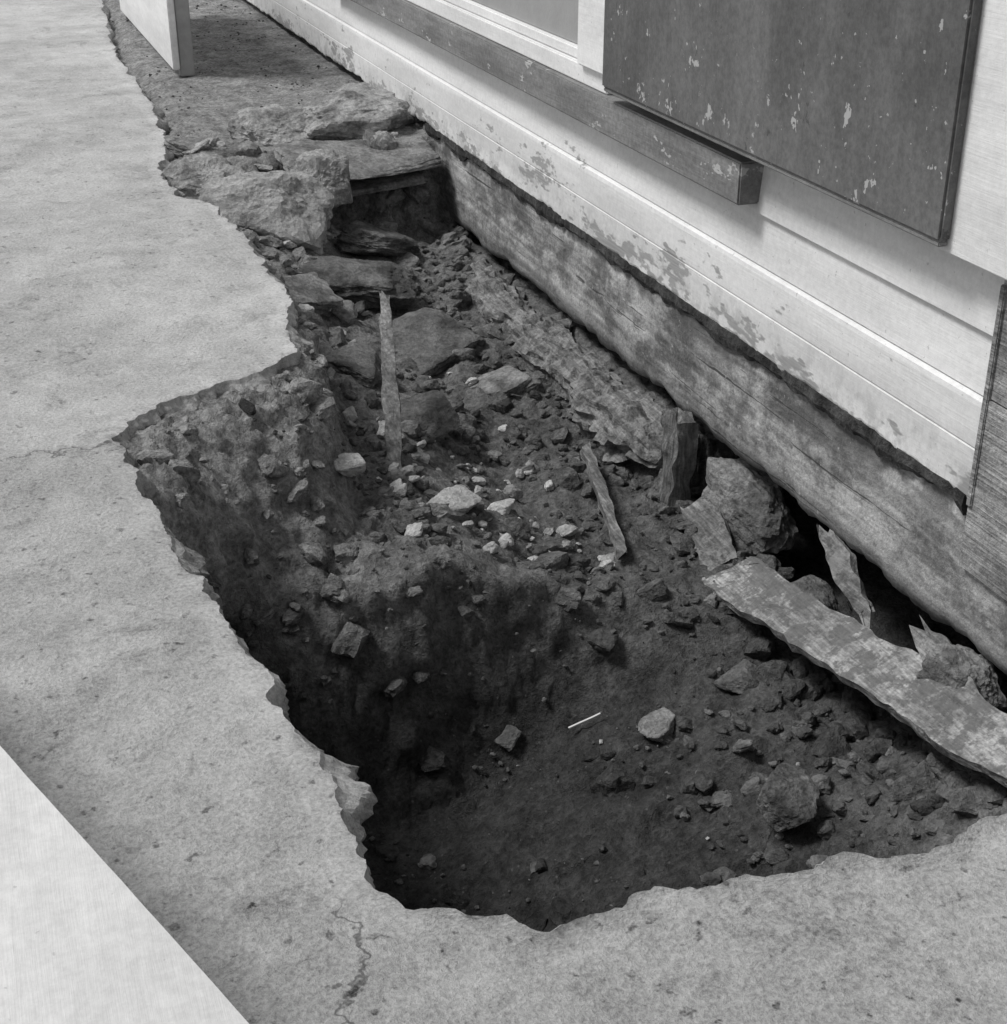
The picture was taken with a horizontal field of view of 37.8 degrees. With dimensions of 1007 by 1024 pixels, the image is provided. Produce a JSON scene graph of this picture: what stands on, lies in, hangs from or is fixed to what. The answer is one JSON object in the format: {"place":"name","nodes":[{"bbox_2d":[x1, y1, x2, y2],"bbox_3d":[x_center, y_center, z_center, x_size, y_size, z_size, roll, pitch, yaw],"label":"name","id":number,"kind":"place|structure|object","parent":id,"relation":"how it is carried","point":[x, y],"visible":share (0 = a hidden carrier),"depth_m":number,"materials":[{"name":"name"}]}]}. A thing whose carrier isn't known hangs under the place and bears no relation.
{"place":"outdoors","nodes":[
{"label":"outdoors","id":0,"kind":"place"},
{"bbox_2d":[0,0,1006,1023],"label":"pavement","id":1,"kind":"structure","parent":0,"point":[198,789],"depth_m":2.02,"materials":[{"name":"concrete"}]},
{"bbox_2d":[0,746,248,1023],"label":"barrier plank","id":2,"kind":"object","parent":1,"relation":"on","point":[86,937],"visible":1,"depth_m":1.19,"materials":[{"name":"white paint"}]},
{"bbox_2d":[102,0,1006,931],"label":"earth pit","id":3,"kind":"object","parent":1,"relation":"in","point":[454,816],"visible":0.27,"depth_m":3.16,"materials":[{"name":"grey soil"}]},
{"bbox_2d":[119,0,194,75],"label":"wooden barrier panel","id":4,"kind":"object","parent":3,"relation":"on","point":[163,27],"visible":1,"depth_m":6.48,"materials":[{"name":"white paint"}]},
{"bbox_2d":[162,152,245,199],"bbox_3d":[-1.030,-1.106,4.954,0.239,0.177,0.250,20,33,34],"label":"concrete block","id":5,"kind":"object","parent":3,"relation":"on","point":[188,176],"depth_m":4.91,"materials":[{"name":"grey concrete"}]},
{"bbox_2d":[163,135,247,164],"bbox_3d":[-1.044,-1.283,5.259,0.350,0.117,0.314,-9,28,-18],"label":"broken masonry","id":6,"kind":"object","parent":3,"relation":"on","point":[176,146],"visible":0.4,"depth_m":5.22,"materials":[{"name":"grey stone"}]},
{"bbox_2d":[198,170,334,254],"bbox_3d":[-0.785,-0.964,4.912,0.471,0.333,0.370,-2,27,-4],"label":"concrete block","id":7,"kind":"object","parent":3,"relation":"on","point":[296,208],"depth_m":4.79,"materials":[{"name":"grey concrete"}]},
{"bbox_2d":[290,149,352,207],"bbox_3d":[-0.612,-1.125,4.963,0.217,0.186,0.165,-9,28,-18],"label":"concrete block","id":8,"kind":"object","parent":7,"relation":"on","point":[328,169],"depth_m":4.92,"materials":[{"name":"grey concrete"}]},
{"bbox_2d":[226,104,315,145],"bbox_3d":[-0.825,-1.406,5.463,0.321,0.188,0.281,-35,43,-49],"label":"broken masonry","id":9,"kind":"object","parent":3,"relation":"on","point":[270,125],"visible":0.62,"depth_m":5.39,"materials":[{"name":"grey stone"}]},
{"bbox_2d":[182,129,397,344],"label":"broken concrete chunks","id":10,"kind":"object","parent":3,"relation":"on","point":[346,313],"visible":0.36,"depth_m":5.20,"materials":[{"name":"grey concrete"}]},
{"bbox_2d":[282,274,342,314],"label":"flat stone","id":11,"kind":"object","parent":3,"relation":"on","point":[318,295],"visible":0.51,"depth_m":4.40,"materials":[{"name":"grey stone"}]},
{"bbox_2d":[334,453,365,476],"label":"rock","id":12,"kind":"object","parent":3,"relation":"on","point":[349,464],"visible":0.98,"depth_m":3.29,"materials":[{"name":"stone"}]},
{"bbox_2d":[325,341,381,387],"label":"flat stone","id":13,"kind":"object","parent":3,"relation":"on","point":[359,362],"visible":0.86,"depth_m":4.05,"materials":[{"name":"grey stone"}]},
{"bbox_2d":[296,256,417,308],"bbox_3d":[-0.475,-0.744,4.731,0.403,0.137,0.260,1,27,1],"label":"flat stone","id":14,"kind":"object","parent":3,"relation":"on","point":[354,281],"visible":0.77,"depth_m":4.66,"materials":[{"name":"grey stone"}]},
{"bbox_2d":[273,137,441,179],"bbox_3d":[-0.501,-1.254,5.230,0.587,0.088,0.366,-9,28,-18],"label":"slate slab","id":15,"kind":"object","parent":3,"relation":"on","point":[367,162],"depth_m":5.23,"materials":[{"name":"stone"}]},
{"bbox_2d":[301,82,415,139],"bbox_3d":[-0.575,-1.488,5.553,0.518,0.218,0.360,-9,28,-18],"label":"broken masonry","id":16,"kind":"object","parent":3,"relation":"on","point":[351,110],"visible":0.78,"depth_m":5.45,"materials":[{"name":"grey stone"}]},
{"bbox_2d":[349,171,425,196],"bbox_3d":[-0.532,-1.206,5.296,0.424,0.060,0.329,-15,31,-28],"label":"slate slab","id":17,"kind":"object","parent":3,"relation":"on","point":[375,185],"depth_m":5.22,"materials":[{"name":"stone"}]},
{"bbox_2d":[379,290,401,468],"bbox_3d":[-0.287,-0.314,3.720,0.048,0.333,0.564,-3,27,-6],"label":"wooden stake","id":18,"kind":"object","parent":3,"relation":"on","point":[390,398],"visible":0.88,"depth_m":3.71,"materials":[{"name":"grey wood"}]},
{"bbox_2d":[375,390,459,439],"bbox_3d":[-0.232,-0.238,3.896,0.217,0.100,0.161,-16,31,-28],"label":"flat stone","id":19,"kind":"object","parent":3,"relation":"on","point":[434,413],"visible":0.61,"depth_m":3.89,"materials":[{"name":"grey stone"}]},
{"bbox_2d":[392,307,480,375],"bbox_3d":[-0.257,-0.513,4.458,0.257,0.119,0.318,22,34,36],"label":"flat stone","id":20,"kind":"object","parent":3,"relation":"on","point":[427,340],"visible":0.69,"depth_m":4.45,"materials":[{"name":"grey stone"}]},
{"bbox_2d":[426,484,481,512],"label":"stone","id":21,"kind":"object","parent":3,"relation":"on","point":[462,498],"visible":0.72,"depth_m":3.44,"materials":[{"name":"stone"}]},
{"bbox_2d":[470,365,531,398],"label":"flat stone","id":22,"kind":"object","parent":3,"relation":"on","point":[512,380],"visible":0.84,"depth_m":4.26,"materials":[{"name":"grey stone"}]},
{"bbox_2d":[487,498,514,515],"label":"rock","id":23,"kind":"object","parent":3,"relation":"on","point":[504,507],"visible":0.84,"depth_m":3.55,"materials":[{"name":"stone"}]},
{"bbox_2d":[112,0,921,923],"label":"gravel","id":24,"kind":"structure","parent":3,"relation":"on","point":[492,754],"depth_m":3.21,"materials":[{"name":"grey gravel"}]},
{"bbox_2d":[298,234,799,839],"bbox_3d":[-0.075,-0.013,3.763,0.607,0.577,3.217,-9,28,-18],"label":"pale rubble","id":25,"kind":"object","parent":3,"relation":"on","point":[510,490],"visible":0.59,"depth_m":3.56,"materials":[{"name":"stone"}]},
{"bbox_2d":[464,260,665,469],"bbox_3d":[0.113,-0.518,4.516,0.238,0.193,1.750,-9,28,-18],"label":"rotten log","id":26,"kind":"object","parent":3,"relation":"on","point":[615,414],"visible":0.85,"depth_m":4.16,"materials":[{"name":"grey wood"}]},
{"bbox_2d":[135,143,1006,931],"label":"clods","id":27,"kind":"object","parent":3,"relation":"on","point":[803,677],"visible":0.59,"depth_m":3.25,"materials":[{"name":"grey soil"}]},
{"bbox_2d":[334,220,420,256],"bbox_3d":[-0.443,-0.928,5.063,0.305,0.149,0.220,-9,28,-18],"label":"flat stone","id":28,"kind":"object","parent":27,"relation":"on","point":[356,237],"visible":0.98,"depth_m":4.98,"materials":[{"name":"grey stone"}]},
{"bbox_2d":[568,713,600,728],"bbox_3d":[0.175,0.452,3.185,0.072,0.032,0.005,-5,27,-10],"label":"straw","id":29,"kind":"object","parent":3,"relation":"on","point":[584,721],"visible":1,"depth_m":3.18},
{"bbox_2d":[580,441,626,559],"bbox_3d":[0.248,-0.036,3.657,0.034,0.085,0.504,-4,27,-7],"label":"stick","id":30,"kind":"object","parent":3,"relation":"on","point":[599,486],"visible":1,"depth_m":3.62,"materials":[{"name":"grey wood"}]},
{"bbox_2d":[238,226,1002,885],"bbox_3d":[-0.122,-0.043,3.694,1.298,0.843,3.914,-9,28,-18],"label":"rubble","id":31,"kind":"object","parent":3,"relation":"on","point":[606,640],"visible":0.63,"depth_m":3.04,"materials":[{"name":"stone"}]},
{"bbox_2d":[638,707,675,741],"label":"rock","id":32,"kind":"object","parent":3,"relation":"on","point":[657,725],"visible":1,"depth_m":3.09,"materials":[{"name":"stone"}]},
{"bbox_2d":[655,407,698,506],"bbox_3d":[0.435,-0.066,3.748,0.108,0.397,0.116,-9,28,-18],"label":"rotten post","id":33,"kind":"object","parent":3,"relation":"on","point":[679,443],"visible":0.73,"depth_m":3.69,"materials":[{"name":"grey wood"}]},
{"bbox_2d":[679,497,736,570],"bbox_3d":[0.500,0.060,3.563,0.103,0.096,0.337,-3,27,-6],"label":"splintered board","id":34,"kind":"object","parent":3,"relation":"on","point":[712,539],"visible":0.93,"depth_m":3.56,"materials":[{"name":"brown wood"}]},
{"bbox_2d":[423,122,1006,674],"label":"sill beam","id":35,"kind":"structure","parent":3,"relation":"on","point":[903,530],"depth_m":3.42,"materials":[{"name":"grey wood"}]},
{"bbox_2d":[425,123,967,514],"bbox_3d":[0.288,-0.720,4.097,0.039,0.053,3.320,-9,28,-18],"label":"felt strip","id":36,"kind":"object","parent":35,"relation":"attached to","point":[897,458],"visible":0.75,"depth_m":3.44,"materials":[{"name":"black fabric"}]},
{"bbox_2d":[817,525,874,627],"bbox_3d":[0.733,0.134,3.132,0.053,0.110,0.326,-6,28,-11],"label":"splintered board","id":37,"kind":"object","parent":35,"relation":"attached to","point":[841,558],"visible":0.99,"depth_m":3.13,"materials":[{"name":"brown wood"}]},
{"bbox_2d":[959,400,1006,600],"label":"grey plinth board","id":38,"kind":"object","parent":35,"relation":"attached to","point":[983,556],"visible":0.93,"depth_m":2.63,"materials":[{"name":"grey wood"}]},
{"bbox_2d":[966,284,1006,506],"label":"corner strip","id":39,"kind":"object","parent":38,"relation":"attached to","point":[991,370],"visible":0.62,"depth_m":2.58,"materials":[{"name":"grey wood"}]},
{"bbox_2d":[714,659,758,694],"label":"boulder","id":40,"kind":"object","parent":3,"relation":"on","point":[739,678],"visible":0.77,"depth_m":3.19,"materials":[{"name":"stone"}]},
{"bbox_2d":[701,457,798,554],"bbox_3d":[0.603,-0.006,3.606,0.166,0.211,0.286,-9,28,-18],"label":"foundation stone","id":41,"kind":"object","parent":3,"relation":"on","point":[745,498],"visible":0.92,"depth_m":3.54,"materials":[{"name":"grey stone"}]},
{"bbox_2d":[756,763,819,831],"bbox_3d":[0.550,0.556,2.809,0.122,0.121,0.142,14,30,26],"label":"boulder","id":42,"kind":"object","parent":3,"relation":"on","point":[788,797],"visible":1,"depth_m":2.76,"materials":[{"name":"stone"}]},
{"bbox_2d":[791,575,837,610],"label":"foundation stone","id":43,"kind":"object","parent":3,"relation":"on","point":[820,590],"visible":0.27,"depth_m":3.35,"materials":[{"name":"grey stone"}]},
{"bbox_2d":[702,556,1006,786],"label":"broken plank","id":44,"kind":"object","parent":3,"relation":"on","point":[965,726],"visible":0.94,"depth_m":2.88,"materials":[{"name":"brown wood"}]},
{"bbox_2d":[909,616,985,700],"bbox_3d":[0.851,0.320,2.738,0.059,0.089,0.386,-7,28,-13],"label":"splintered board","id":45,"kind":"object","parent":3,"relation":"on","point":[926,640],"visible":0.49,"depth_m":2.83,"materials":[{"name":"grey wood"}]},
{"bbox_2d":[916,642,1006,710],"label":"foundation stone","id":46,"kind":"object","parent":3,"relation":"on","point":[954,667],"visible":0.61,"depth_m":2.74,"materials":[{"name":"grey stone"}]},
{"bbox_2d":[980,772,991,778],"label":"foundation stone","id":47,"kind":"object","parent":3,"relation":"on","point":[986,776],"visible":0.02,"depth_m":2.62,"materials":[{"name":"grey stone"}]},
{"bbox_2d":[351,0,763,204],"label":"window sill","id":48,"kind":"structure","parent":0,"point":[727,173],"depth_m":3.87,"materials":[{"name":"grey wood"}]},
{"bbox_2d":[407,0,609,94],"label":"window frame bottom","id":49,"kind":"object","parent":48,"relation":"on","point":[550,57],"depth_m":4.40,"materials":[{"name":"white wood"}]},
{"bbox_2d":[445,0,577,57],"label":"window frame","id":50,"kind":"object","parent":49,"relation":"on","point":[537,34],"depth_m":4.40,"materials":[{"name":"white wood"}]},
{"bbox_2d":[577,0,604,74],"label":"window casing","id":51,"kind":"object","parent":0,"point":[590,34],"depth_m":3.84,"materials":[{"name":"white wood"}]},
{"bbox_2d":[604,88,946,246],"bbox_3d":[0.514,-0.774,3.161,0.019,0.010,1.455,-9,28,-18],"label":"shutter edge","id":52,"kind":"object","parent":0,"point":[837,197],"visible":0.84,"depth_m":2.97,"materials":[{"name":"grey paint"}]},
{"bbox_2d":[602,0,981,241],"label":"shutter","id":53,"kind":"object","parent":52,"relation":"on","point":[863,103],"visible":1,"depth_m":2.80,"materials":[{"name":"paint"}]},
{"bbox_2d":[939,0,1006,279],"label":"door casing","id":54,"kind":"object","parent":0,"point":[978,233],"depth_m":2.42,"materials":[{"name":"white wood"}]},
{"bbox_2d":[991,280,1006,407],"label":"grey plinth board","id":55,"kind":"object","parent":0,"point":[999,392],"visible":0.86,"depth_m":2.55,"materials":[{"name":"grey wood"}]},
{"bbox_3d":[-0.470,-2.861,5.515,0.038,2.500,16.000,-9,28,-18],"label":"inner wall","id":56,"kind":"object","parent":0,"visible":0},
{"bbox_2d":[472,0,578,43],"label":"window panel","id":57,"kind":"structure","parent":56,"relation":"attached to","point":[559,18],"depth_m":4.22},
{"bbox_2d":[247,0,982,496],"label":"skirting board","id":58,"kind":"object","parent":56,"relation":"attached to","point":[925,414],"visible":0.92,"depth_m":3.53,"materials":[{"name":"white paint"}]},
{"bbox_2d":[308,0,992,395],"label":"siding board","id":59,"kind":"object","parent":58,"relation":"on","point":[942,340],"visible":0.72,"depth_m":3.38,"materials":[{"name":"white paint"}]},
{"bbox_2d":[744,166,1004,335],"bbox_3d":[-1.184,-2.932,7.561,0.032,0.149,12.025,-9,28,-18],"label":"siding board","id":60,"kind":"object","parent":59,"relation":"on","point":[955,286],"visible":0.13,"depth_m":2.84,"materials":[{"name":"white paint"}]}
]}

